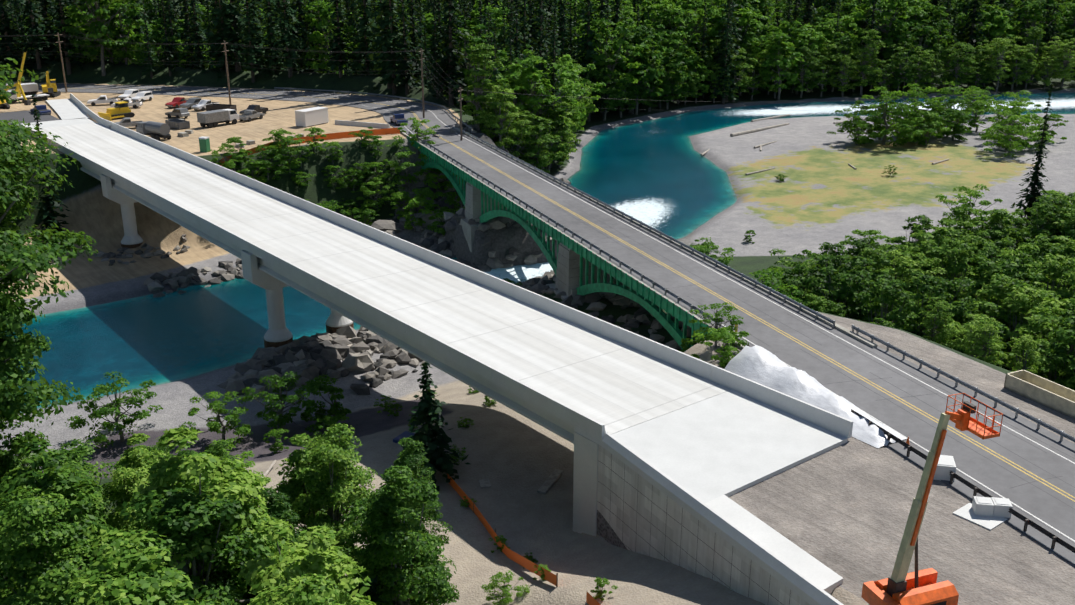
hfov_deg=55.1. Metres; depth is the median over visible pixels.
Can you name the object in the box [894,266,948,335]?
deciduous tree
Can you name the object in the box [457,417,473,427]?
bush
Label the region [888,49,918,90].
deciduous tree
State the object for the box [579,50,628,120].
deciduous tree
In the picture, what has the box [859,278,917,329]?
deciduous tree
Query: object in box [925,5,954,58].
deciduous tree
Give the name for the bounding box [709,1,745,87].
conifer
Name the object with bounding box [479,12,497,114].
conifer
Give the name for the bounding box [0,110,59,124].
asphalt road patch
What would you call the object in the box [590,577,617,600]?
bush
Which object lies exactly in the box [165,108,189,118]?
grey car
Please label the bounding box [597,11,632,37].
deciduous tree
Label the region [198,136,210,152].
portable toilet
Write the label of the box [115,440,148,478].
deciduous tree
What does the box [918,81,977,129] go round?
bush
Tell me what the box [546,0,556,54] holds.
conifer
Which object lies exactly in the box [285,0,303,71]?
conifer
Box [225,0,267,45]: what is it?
deciduous tree
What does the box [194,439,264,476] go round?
bush
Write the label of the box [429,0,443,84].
conifer
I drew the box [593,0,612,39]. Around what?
conifer
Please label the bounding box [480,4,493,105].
conifer
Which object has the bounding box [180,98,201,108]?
dark car
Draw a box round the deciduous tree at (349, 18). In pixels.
[347,10,381,62]
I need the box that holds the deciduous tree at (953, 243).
[927,237,979,315]
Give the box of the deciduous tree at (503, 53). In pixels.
[492,46,536,78]
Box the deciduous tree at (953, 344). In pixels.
[930,317,974,355]
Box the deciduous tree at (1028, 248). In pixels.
[985,244,1045,288]
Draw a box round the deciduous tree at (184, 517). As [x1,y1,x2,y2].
[119,487,285,604]
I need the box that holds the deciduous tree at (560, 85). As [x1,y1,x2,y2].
[556,83,576,142]
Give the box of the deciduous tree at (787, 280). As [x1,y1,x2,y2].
[777,268,824,303]
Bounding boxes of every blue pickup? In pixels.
[30,105,50,114]
[390,114,407,124]
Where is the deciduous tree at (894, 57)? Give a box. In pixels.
[878,43,907,90]
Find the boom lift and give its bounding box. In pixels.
[861,393,1002,604]
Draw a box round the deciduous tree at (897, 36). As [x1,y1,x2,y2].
[876,27,915,82]
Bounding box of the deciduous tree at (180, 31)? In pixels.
[162,19,184,55]
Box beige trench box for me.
[1004,370,1074,418]
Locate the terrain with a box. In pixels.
[0,0,1074,604]
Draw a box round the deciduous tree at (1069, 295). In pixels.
[1050,289,1074,336]
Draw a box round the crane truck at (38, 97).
[6,52,49,103]
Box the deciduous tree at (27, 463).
[21,453,51,495]
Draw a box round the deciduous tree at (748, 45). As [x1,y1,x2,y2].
[715,33,756,94]
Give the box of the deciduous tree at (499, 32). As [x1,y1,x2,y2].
[454,18,514,67]
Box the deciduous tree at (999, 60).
[981,38,1010,91]
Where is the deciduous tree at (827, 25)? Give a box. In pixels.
[810,19,836,54]
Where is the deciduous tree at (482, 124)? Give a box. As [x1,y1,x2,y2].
[474,82,514,141]
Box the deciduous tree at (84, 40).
[58,22,99,62]
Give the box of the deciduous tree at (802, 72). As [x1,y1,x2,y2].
[793,46,825,97]
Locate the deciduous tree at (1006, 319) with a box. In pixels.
[994,282,1065,371]
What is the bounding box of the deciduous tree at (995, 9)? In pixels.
[975,4,1007,65]
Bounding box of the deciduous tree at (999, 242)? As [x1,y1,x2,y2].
[967,231,1019,285]
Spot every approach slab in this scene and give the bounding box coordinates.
[22,99,96,128]
[611,390,847,502]
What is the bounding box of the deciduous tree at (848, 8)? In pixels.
[835,2,863,34]
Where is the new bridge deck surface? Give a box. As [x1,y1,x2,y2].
[33,123,731,433]
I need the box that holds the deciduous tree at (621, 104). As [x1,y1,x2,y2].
[609,62,639,117]
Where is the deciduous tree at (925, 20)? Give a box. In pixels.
[913,17,940,49]
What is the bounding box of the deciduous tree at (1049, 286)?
[1043,272,1074,338]
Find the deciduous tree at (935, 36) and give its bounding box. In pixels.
[912,29,949,71]
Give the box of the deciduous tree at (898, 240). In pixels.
[873,236,926,277]
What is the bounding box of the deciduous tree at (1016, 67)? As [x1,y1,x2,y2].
[1005,45,1033,90]
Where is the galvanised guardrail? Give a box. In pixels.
[274,87,1074,441]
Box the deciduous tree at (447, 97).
[443,62,468,106]
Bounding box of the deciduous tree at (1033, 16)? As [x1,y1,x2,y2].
[1009,0,1061,50]
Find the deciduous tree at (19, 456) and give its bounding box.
[13,440,37,494]
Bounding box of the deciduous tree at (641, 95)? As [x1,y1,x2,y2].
[619,59,647,113]
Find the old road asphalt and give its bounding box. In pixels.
[5,83,1074,565]
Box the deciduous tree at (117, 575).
[64,528,224,604]
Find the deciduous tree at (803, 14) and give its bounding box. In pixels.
[785,5,815,30]
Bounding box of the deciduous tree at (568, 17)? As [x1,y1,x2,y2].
[547,15,585,51]
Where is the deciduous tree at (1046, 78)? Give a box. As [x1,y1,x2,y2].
[1032,55,1058,89]
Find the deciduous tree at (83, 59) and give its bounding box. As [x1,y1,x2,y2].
[51,11,96,63]
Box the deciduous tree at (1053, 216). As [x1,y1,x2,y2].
[1016,202,1074,262]
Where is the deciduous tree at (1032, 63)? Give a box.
[1010,44,1038,88]
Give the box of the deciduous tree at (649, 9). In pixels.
[636,0,677,56]
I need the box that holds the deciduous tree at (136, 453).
[105,433,173,531]
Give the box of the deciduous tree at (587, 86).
[555,60,594,119]
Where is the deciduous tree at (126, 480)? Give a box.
[99,459,151,531]
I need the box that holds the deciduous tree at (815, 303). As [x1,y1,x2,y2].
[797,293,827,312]
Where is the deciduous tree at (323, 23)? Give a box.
[304,0,359,74]
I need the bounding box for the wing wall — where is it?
[597,444,809,604]
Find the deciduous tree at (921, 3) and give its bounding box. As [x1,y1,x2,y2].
[894,0,931,30]
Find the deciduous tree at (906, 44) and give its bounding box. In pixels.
[893,41,916,89]
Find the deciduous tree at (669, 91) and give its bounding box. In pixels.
[652,56,679,108]
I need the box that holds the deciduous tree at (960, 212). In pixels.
[937,207,984,264]
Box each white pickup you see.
[87,95,117,105]
[110,98,142,108]
[118,89,138,99]
[131,91,153,102]
[191,99,218,110]
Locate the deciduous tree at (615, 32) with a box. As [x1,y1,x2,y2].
[605,30,618,41]
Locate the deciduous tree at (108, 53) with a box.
[70,0,136,64]
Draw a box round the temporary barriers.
[335,120,389,128]
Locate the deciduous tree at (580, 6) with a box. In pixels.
[548,0,608,46]
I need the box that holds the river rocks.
[89,121,697,399]
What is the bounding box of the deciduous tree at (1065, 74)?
[1042,36,1074,87]
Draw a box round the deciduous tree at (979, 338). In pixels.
[955,314,1002,365]
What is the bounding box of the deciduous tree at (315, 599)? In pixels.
[247,573,344,604]
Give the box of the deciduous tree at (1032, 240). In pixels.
[1013,233,1049,280]
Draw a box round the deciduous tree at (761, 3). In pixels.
[736,0,782,43]
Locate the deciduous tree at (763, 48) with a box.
[756,34,773,63]
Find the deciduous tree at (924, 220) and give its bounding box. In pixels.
[900,214,943,266]
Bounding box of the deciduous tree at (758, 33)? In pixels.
[752,21,768,51]
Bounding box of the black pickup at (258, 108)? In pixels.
[239,105,268,114]
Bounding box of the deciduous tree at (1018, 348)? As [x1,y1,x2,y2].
[998,334,1040,373]
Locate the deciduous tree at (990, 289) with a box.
[982,273,1039,370]
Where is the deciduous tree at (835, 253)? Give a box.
[808,242,850,311]
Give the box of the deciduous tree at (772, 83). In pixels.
[753,53,781,94]
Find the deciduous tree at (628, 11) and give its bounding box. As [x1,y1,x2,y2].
[611,9,645,27]
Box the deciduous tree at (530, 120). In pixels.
[512,114,546,166]
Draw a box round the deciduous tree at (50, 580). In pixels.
[0,485,97,604]
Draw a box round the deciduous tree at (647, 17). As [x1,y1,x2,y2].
[645,10,677,45]
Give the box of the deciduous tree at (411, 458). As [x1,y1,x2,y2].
[386,437,452,559]
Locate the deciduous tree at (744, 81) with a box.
[717,48,753,101]
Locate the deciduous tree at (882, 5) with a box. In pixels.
[837,0,889,35]
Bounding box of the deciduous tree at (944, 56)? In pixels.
[932,43,957,87]
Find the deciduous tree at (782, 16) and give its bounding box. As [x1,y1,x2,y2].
[775,0,787,20]
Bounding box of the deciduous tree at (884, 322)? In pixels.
[872,317,894,327]
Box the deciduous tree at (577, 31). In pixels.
[557,25,604,59]
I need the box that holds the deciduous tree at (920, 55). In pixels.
[914,50,935,88]
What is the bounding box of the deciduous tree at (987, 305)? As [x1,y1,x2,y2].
[945,300,1009,354]
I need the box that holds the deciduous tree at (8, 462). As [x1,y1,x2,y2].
[0,435,21,572]
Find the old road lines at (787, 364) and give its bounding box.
[7,84,1074,541]
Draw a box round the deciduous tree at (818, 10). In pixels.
[804,0,851,27]
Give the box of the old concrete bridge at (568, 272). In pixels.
[400,127,877,349]
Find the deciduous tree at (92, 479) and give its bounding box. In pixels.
[80,462,112,514]
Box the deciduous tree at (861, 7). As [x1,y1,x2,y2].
[855,0,890,9]
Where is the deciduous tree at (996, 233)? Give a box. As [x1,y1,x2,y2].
[966,230,1006,262]
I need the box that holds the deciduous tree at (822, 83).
[810,55,834,96]
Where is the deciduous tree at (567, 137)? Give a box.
[538,102,577,167]
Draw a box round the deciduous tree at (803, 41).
[786,31,818,93]
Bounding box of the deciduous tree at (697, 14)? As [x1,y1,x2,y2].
[663,0,725,53]
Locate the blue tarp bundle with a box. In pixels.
[393,431,414,442]
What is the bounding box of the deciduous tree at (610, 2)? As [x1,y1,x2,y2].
[608,0,628,11]
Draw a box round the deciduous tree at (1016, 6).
[1012,1,1041,36]
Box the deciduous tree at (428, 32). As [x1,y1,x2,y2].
[421,15,471,64]
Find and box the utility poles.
[54,33,462,140]
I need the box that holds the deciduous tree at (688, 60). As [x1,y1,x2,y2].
[670,45,701,104]
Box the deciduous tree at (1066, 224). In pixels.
[1048,212,1074,265]
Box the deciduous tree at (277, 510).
[237,487,304,604]
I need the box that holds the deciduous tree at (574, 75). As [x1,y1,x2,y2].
[542,60,585,130]
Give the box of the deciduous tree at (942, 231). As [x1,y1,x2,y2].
[904,227,970,292]
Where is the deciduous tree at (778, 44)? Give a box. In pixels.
[758,27,804,99]
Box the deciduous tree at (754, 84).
[738,58,764,99]
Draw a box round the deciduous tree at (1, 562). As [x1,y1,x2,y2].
[0,559,17,596]
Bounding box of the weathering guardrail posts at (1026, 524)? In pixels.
[732,343,1056,548]
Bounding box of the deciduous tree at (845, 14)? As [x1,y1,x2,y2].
[832,11,863,55]
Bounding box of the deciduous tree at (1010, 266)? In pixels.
[961,247,1048,321]
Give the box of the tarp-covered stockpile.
[725,345,906,447]
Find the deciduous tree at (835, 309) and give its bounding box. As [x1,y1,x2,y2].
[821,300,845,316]
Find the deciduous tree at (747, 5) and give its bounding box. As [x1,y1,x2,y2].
[697,0,761,52]
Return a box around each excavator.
[0,83,30,108]
[40,71,60,96]
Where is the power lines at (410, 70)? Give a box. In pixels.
[0,34,1074,113]
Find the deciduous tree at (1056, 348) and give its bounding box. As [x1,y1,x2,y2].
[1040,316,1074,389]
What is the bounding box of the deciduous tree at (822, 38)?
[810,25,832,62]
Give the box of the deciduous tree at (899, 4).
[850,0,919,59]
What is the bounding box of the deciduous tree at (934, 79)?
[923,58,946,88]
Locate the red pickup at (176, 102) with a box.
[165,97,186,107]
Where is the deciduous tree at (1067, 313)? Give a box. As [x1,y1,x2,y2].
[1044,309,1074,378]
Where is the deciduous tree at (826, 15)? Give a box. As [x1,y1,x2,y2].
[811,13,838,70]
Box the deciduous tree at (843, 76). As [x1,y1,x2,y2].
[827,53,857,96]
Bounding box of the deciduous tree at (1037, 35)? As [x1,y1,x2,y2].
[1019,26,1048,84]
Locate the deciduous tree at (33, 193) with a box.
[0,138,37,207]
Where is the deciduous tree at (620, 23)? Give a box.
[603,22,635,52]
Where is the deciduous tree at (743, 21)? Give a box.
[705,7,768,89]
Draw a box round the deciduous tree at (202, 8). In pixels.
[178,3,215,44]
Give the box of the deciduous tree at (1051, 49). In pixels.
[1040,41,1068,80]
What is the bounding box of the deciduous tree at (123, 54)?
[90,0,147,65]
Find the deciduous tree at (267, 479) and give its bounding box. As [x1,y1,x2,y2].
[221,472,292,560]
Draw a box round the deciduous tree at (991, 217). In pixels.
[978,208,1020,257]
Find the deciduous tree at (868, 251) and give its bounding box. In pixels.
[846,247,890,297]
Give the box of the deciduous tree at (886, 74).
[871,59,895,94]
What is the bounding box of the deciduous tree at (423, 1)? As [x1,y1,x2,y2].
[396,0,427,24]
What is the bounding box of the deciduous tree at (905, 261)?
[876,245,932,322]
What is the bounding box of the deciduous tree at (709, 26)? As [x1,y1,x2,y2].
[694,12,717,68]
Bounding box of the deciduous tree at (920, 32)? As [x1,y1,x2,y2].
[898,23,934,71]
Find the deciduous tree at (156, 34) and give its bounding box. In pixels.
[134,17,190,67]
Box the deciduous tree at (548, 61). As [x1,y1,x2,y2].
[545,54,573,80]
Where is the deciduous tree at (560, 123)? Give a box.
[535,102,570,170]
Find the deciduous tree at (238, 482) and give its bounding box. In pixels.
[126,427,306,604]
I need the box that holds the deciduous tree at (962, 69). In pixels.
[946,42,978,91]
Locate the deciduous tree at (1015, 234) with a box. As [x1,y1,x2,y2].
[974,209,1030,261]
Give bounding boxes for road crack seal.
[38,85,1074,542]
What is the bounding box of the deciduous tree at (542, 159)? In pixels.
[519,115,565,172]
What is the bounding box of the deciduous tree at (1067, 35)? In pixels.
[1058,29,1074,61]
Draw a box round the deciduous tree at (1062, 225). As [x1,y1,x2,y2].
[1048,209,1074,255]
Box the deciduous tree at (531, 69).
[498,54,583,164]
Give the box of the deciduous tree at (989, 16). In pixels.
[973,5,1014,52]
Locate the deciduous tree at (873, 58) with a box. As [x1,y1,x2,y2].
[858,47,880,89]
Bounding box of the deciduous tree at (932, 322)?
[918,297,958,346]
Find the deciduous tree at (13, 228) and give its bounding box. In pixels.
[0,202,22,243]
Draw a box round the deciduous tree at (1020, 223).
[1003,208,1039,263]
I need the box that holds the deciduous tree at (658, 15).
[629,0,684,50]
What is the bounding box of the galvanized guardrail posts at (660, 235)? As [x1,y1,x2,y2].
[274,89,1063,440]
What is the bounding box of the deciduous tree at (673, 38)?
[661,28,693,95]
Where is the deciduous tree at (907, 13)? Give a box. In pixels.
[881,9,915,36]
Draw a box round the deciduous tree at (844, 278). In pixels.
[803,253,878,321]
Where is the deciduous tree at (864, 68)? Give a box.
[848,29,887,94]
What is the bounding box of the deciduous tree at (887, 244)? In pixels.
[868,237,913,276]
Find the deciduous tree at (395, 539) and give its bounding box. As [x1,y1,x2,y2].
[352,465,459,604]
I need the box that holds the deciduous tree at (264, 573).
[237,518,375,604]
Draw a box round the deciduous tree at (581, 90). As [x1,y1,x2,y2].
[551,69,584,115]
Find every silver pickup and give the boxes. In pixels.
[109,117,142,127]
[238,110,264,121]
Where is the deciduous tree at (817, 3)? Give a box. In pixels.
[794,0,829,14]
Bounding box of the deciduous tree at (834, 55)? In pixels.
[820,40,854,91]
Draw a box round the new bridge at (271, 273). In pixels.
[11,117,852,443]
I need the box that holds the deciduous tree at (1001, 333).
[951,323,1016,369]
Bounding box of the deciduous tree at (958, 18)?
[953,11,984,48]
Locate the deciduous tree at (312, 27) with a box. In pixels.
[299,6,328,53]
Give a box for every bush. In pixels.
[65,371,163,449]
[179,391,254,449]
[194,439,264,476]
[209,143,246,172]
[221,136,247,162]
[229,155,244,170]
[239,144,287,180]
[241,159,272,182]
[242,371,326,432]
[262,129,292,154]
[262,429,288,453]
[266,128,294,149]
[266,136,305,173]
[278,136,314,168]
[291,171,316,186]
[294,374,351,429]
[295,127,328,151]
[310,415,349,442]
[320,200,347,214]
[321,165,345,186]
[325,141,342,159]
[327,148,342,163]
[336,169,365,192]
[336,177,355,187]
[338,198,356,209]
[344,205,370,221]
[346,162,376,177]
[348,127,381,147]
[356,177,394,210]
[361,209,378,224]
[364,162,391,188]
[364,202,381,215]
[369,141,390,157]
[373,395,395,412]
[377,146,427,190]
[385,191,415,219]
[387,403,402,416]
[392,117,439,154]
[393,198,405,207]
[402,187,440,219]
[403,197,435,231]
[408,417,422,429]
[423,168,453,191]
[424,208,464,235]
[428,175,465,213]
[447,444,465,463]
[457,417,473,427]
[459,496,477,506]
[466,386,478,392]
[480,570,529,604]
[483,395,496,406]
[488,535,509,552]
[503,278,522,285]
[524,552,537,563]
[533,564,550,580]
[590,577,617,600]
[678,339,695,352]
[690,239,719,255]
[691,327,737,367]
[693,237,735,265]
[742,230,756,243]
[749,268,802,296]
[775,174,788,180]
[786,295,799,302]
[826,103,880,141]
[839,229,890,250]
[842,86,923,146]
[847,122,881,144]
[860,104,894,140]
[879,102,916,131]
[883,165,897,176]
[886,83,950,136]
[888,117,925,144]
[895,107,954,137]
[905,121,938,145]
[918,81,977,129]
[923,108,970,135]
[931,110,971,140]
[936,184,1002,230]
[954,86,993,118]
[963,90,992,114]
[963,100,1000,131]
[972,86,1004,113]
[978,100,1041,136]
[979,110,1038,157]
[981,125,1032,149]
[986,90,1046,135]
[1022,129,1054,150]
[1036,190,1057,212]
[1039,113,1068,139]
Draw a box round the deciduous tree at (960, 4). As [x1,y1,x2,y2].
[934,0,973,44]
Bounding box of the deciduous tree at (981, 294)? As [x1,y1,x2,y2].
[962,271,1020,327]
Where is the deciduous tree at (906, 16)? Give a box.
[872,10,915,61]
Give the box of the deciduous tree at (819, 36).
[787,28,826,92]
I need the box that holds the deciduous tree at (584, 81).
[561,63,605,138]
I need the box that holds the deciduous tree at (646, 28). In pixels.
[611,24,661,112]
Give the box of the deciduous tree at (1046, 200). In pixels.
[1015,196,1074,267]
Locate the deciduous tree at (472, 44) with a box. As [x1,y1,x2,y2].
[453,40,493,68]
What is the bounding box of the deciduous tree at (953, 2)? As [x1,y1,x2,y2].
[923,0,962,26]
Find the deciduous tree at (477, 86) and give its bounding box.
[458,43,507,129]
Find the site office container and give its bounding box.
[295,107,328,126]
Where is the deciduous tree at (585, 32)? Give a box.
[571,23,609,50]
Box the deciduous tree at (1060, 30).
[1045,18,1069,50]
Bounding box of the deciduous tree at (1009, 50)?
[989,36,1021,85]
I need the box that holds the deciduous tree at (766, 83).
[756,45,793,97]
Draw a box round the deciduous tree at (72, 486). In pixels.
[0,435,117,602]
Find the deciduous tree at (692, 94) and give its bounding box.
[676,67,700,104]
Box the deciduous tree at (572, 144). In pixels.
[554,94,580,147]
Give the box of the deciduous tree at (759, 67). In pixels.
[748,50,769,89]
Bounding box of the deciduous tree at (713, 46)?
[709,39,736,96]
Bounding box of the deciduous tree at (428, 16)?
[403,13,457,78]
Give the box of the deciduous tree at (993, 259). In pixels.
[970,243,1020,306]
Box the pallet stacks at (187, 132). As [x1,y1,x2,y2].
[177,119,303,147]
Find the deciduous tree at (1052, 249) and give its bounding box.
[1011,234,1073,298]
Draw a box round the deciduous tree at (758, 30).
[733,25,768,52]
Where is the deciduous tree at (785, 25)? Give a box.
[764,18,812,46]
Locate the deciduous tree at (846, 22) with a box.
[826,13,862,72]
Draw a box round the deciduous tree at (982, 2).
[960,0,989,40]
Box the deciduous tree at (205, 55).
[185,45,234,68]
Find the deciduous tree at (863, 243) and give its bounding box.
[838,238,876,288]
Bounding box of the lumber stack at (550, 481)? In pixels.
[479,469,562,493]
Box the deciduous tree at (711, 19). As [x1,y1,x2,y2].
[702,7,743,61]
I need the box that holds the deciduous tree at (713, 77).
[705,63,729,102]
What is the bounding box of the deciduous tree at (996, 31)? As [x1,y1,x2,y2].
[976,10,1016,62]
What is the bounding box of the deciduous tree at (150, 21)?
[123,0,165,32]
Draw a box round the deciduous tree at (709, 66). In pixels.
[698,55,717,98]
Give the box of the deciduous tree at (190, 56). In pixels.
[182,45,210,67]
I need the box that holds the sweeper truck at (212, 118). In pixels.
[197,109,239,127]
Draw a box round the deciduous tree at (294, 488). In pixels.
[271,433,360,577]
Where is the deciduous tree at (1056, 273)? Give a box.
[1034,253,1074,337]
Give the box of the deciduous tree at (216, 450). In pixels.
[206,440,242,542]
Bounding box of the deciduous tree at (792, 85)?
[780,48,811,92]
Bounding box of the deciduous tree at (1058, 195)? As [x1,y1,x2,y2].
[1027,191,1071,226]
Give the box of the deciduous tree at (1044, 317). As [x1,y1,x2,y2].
[1004,297,1074,379]
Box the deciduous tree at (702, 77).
[684,52,712,103]
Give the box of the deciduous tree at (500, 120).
[477,85,520,147]
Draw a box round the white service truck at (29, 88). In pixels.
[6,83,38,94]
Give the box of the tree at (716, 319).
[681,302,748,352]
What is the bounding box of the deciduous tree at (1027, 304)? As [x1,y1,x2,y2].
[998,284,1065,371]
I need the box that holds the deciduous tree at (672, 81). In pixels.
[666,49,679,95]
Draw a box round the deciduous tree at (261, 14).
[256,6,267,26]
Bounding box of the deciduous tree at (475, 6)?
[471,0,503,34]
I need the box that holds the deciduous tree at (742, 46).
[734,39,759,95]
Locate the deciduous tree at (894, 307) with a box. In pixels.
[869,280,904,329]
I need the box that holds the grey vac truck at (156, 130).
[136,121,170,140]
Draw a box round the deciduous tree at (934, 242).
[897,224,960,271]
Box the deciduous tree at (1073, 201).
[1058,197,1074,218]
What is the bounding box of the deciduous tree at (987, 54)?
[975,40,1006,85]
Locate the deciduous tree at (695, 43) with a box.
[685,37,714,91]
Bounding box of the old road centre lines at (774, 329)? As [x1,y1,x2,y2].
[38,87,1074,501]
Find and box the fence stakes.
[473,501,557,586]
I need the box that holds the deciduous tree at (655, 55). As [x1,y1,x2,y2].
[616,38,665,114]
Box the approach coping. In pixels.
[573,426,843,604]
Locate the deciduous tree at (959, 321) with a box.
[946,301,974,339]
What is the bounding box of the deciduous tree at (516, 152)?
[498,110,539,161]
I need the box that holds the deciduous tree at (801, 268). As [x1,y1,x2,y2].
[759,248,828,302]
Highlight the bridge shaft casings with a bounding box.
[121,242,353,347]
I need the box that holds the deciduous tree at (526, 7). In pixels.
[514,2,538,23]
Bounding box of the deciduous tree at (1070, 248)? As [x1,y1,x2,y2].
[1033,235,1074,288]
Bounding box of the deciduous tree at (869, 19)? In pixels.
[849,9,885,60]
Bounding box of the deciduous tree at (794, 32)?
[783,26,807,89]
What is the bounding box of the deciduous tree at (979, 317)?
[952,313,1007,363]
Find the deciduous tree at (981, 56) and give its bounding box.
[952,42,985,87]
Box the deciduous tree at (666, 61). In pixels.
[653,47,691,109]
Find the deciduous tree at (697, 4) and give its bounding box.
[671,0,706,44]
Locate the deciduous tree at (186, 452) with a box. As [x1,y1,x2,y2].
[164,449,245,604]
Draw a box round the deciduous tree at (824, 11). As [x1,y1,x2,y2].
[814,6,835,22]
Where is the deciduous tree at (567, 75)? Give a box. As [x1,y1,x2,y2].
[543,67,585,132]
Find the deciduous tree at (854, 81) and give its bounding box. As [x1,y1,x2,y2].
[847,53,870,91]
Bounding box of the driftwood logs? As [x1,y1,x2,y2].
[19,114,998,477]
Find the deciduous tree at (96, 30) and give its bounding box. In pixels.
[62,0,139,75]
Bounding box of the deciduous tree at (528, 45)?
[497,44,539,72]
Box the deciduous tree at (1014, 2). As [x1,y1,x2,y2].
[992,0,1043,20]
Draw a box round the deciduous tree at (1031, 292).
[1006,287,1054,337]
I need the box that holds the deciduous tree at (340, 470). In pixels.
[292,423,377,591]
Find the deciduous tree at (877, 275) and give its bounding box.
[828,257,895,321]
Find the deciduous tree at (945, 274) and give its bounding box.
[930,250,974,298]
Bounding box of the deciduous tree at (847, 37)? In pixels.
[830,31,858,88]
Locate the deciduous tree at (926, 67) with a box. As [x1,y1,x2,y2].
[904,46,935,89]
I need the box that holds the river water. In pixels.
[6,93,1074,412]
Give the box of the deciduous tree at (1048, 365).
[1024,338,1073,388]
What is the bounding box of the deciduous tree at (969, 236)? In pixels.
[931,219,992,291]
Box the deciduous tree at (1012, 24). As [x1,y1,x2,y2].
[1001,23,1024,58]
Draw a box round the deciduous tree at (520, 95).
[491,70,552,137]
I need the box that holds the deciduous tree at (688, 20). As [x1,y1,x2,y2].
[653,6,703,56]
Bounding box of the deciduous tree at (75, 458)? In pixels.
[30,438,121,562]
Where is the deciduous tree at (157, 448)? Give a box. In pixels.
[144,445,174,460]
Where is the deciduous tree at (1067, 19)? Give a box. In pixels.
[1049,0,1074,61]
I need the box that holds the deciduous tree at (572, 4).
[557,0,579,19]
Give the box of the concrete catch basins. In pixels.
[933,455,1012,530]
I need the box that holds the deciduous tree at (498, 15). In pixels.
[470,4,521,49]
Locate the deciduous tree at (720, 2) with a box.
[706,0,734,17]
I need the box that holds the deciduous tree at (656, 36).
[629,23,667,64]
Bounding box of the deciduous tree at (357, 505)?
[329,483,451,604]
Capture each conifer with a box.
[0,0,22,54]
[0,0,31,76]
[9,0,22,54]
[9,1,30,58]
[14,7,28,60]
[15,0,56,69]
[16,0,30,57]
[25,0,72,64]
[25,1,44,62]
[30,94,71,235]
[44,0,91,74]
[95,51,109,63]
[131,0,147,54]
[140,0,164,77]
[152,0,163,61]
[153,0,167,50]
[155,0,179,75]
[162,0,187,65]
[164,0,182,61]
[170,0,184,34]
[173,0,203,48]
[182,0,197,69]
[182,0,215,69]
[192,0,211,64]
[196,0,212,32]
[197,0,207,64]
[201,0,242,81]
[203,0,234,69]
[204,0,213,58]
[205,0,245,76]
[210,0,264,71]
[233,1,247,69]
[234,0,268,82]
[240,0,271,70]
[246,3,264,56]
[256,0,264,28]
[256,0,287,77]
[267,0,300,70]
[268,0,309,77]
[275,25,285,69]
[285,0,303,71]
[288,0,309,65]
[289,3,304,72]
[294,0,309,67]
[299,0,320,72]
[301,0,324,70]
[302,1,312,45]
[311,0,327,71]
[316,0,328,72]
[320,17,329,72]
[322,0,351,73]
[322,0,356,77]
[336,0,353,71]
[340,1,353,74]
[343,0,352,41]
[345,0,380,76]
[347,0,364,60]
[350,0,364,75]
[350,1,362,75]
[361,0,416,88]
[362,576,385,604]
[369,0,379,75]
[369,0,400,81]
[373,0,411,94]
[389,0,423,95]
[398,361,469,491]
[401,0,429,87]
[406,1,427,81]
[415,0,427,36]
[415,0,433,89]
[421,22,432,88]
[423,0,454,91]
[424,0,447,98]
[427,0,473,105]
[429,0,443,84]
[434,3,453,94]
[454,0,475,115]
[455,0,461,25]
[455,0,464,27]
[459,0,472,50]
[467,0,481,36]
[468,2,471,35]
[474,0,488,46]
[476,0,498,39]
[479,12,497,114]
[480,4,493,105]
[484,10,493,94]
[485,19,502,106]
[492,0,501,47]
[499,1,509,90]
[500,0,522,70]
[504,0,510,22]
[505,0,521,41]
[505,0,528,93]
[506,21,519,150]
[514,0,535,66]
[517,0,527,48]
[521,0,537,54]
[526,0,552,55]
[528,0,554,128]
[532,0,555,32]
[533,30,538,64]
[534,0,549,65]
[544,0,552,62]
[545,8,570,164]
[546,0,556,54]
[547,0,562,66]
[550,0,573,57]
[558,0,570,56]
[566,0,576,62]
[569,0,580,58]
[571,0,613,121]
[575,37,584,99]
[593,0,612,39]
[601,1,612,64]
[608,0,625,25]
[609,0,624,38]
[632,0,636,19]
[634,0,639,31]
[635,0,653,24]
[688,0,710,99]
[707,0,738,104]
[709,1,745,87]
[712,0,740,101]
[753,0,772,46]
[772,0,782,35]
[785,0,790,19]
[787,0,791,35]
[789,0,801,41]
[797,0,814,26]
[800,0,818,44]
[820,0,843,47]
[825,0,842,75]
[856,0,883,65]
[929,0,944,19]
[938,0,954,65]
[944,0,957,66]
[947,0,951,22]
[954,0,986,65]
[994,0,1013,20]
[1005,0,1024,59]
[1010,84,1053,225]
[1017,0,1027,60]
[1038,0,1054,64]
[1039,3,1058,66]
[1042,0,1060,46]
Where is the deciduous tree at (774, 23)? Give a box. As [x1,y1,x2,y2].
[764,22,776,40]
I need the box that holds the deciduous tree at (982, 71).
[969,58,989,88]
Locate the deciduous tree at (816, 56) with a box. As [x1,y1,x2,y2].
[807,43,831,92]
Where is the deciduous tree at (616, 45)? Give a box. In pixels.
[572,17,648,119]
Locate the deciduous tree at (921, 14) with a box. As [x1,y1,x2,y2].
[907,4,941,42]
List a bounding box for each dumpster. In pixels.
[165,119,189,128]
[206,104,236,110]
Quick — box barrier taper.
[70,93,98,122]
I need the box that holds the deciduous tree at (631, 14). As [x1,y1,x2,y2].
[615,6,635,16]
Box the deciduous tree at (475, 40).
[441,24,492,109]
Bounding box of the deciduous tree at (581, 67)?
[572,52,602,106]
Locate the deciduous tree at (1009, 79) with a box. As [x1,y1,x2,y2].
[1007,48,1027,85]
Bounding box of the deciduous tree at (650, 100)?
[639,59,667,111]
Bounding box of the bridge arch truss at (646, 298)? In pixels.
[407,132,812,349]
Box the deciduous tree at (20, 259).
[0,58,97,457]
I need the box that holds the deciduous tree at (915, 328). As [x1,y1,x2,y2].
[895,271,977,341]
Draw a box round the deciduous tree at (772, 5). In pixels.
[759,2,774,22]
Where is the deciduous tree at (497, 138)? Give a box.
[481,94,522,150]
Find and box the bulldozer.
[98,101,134,120]
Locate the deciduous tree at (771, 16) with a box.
[749,0,780,21]
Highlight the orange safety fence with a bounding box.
[217,128,600,604]

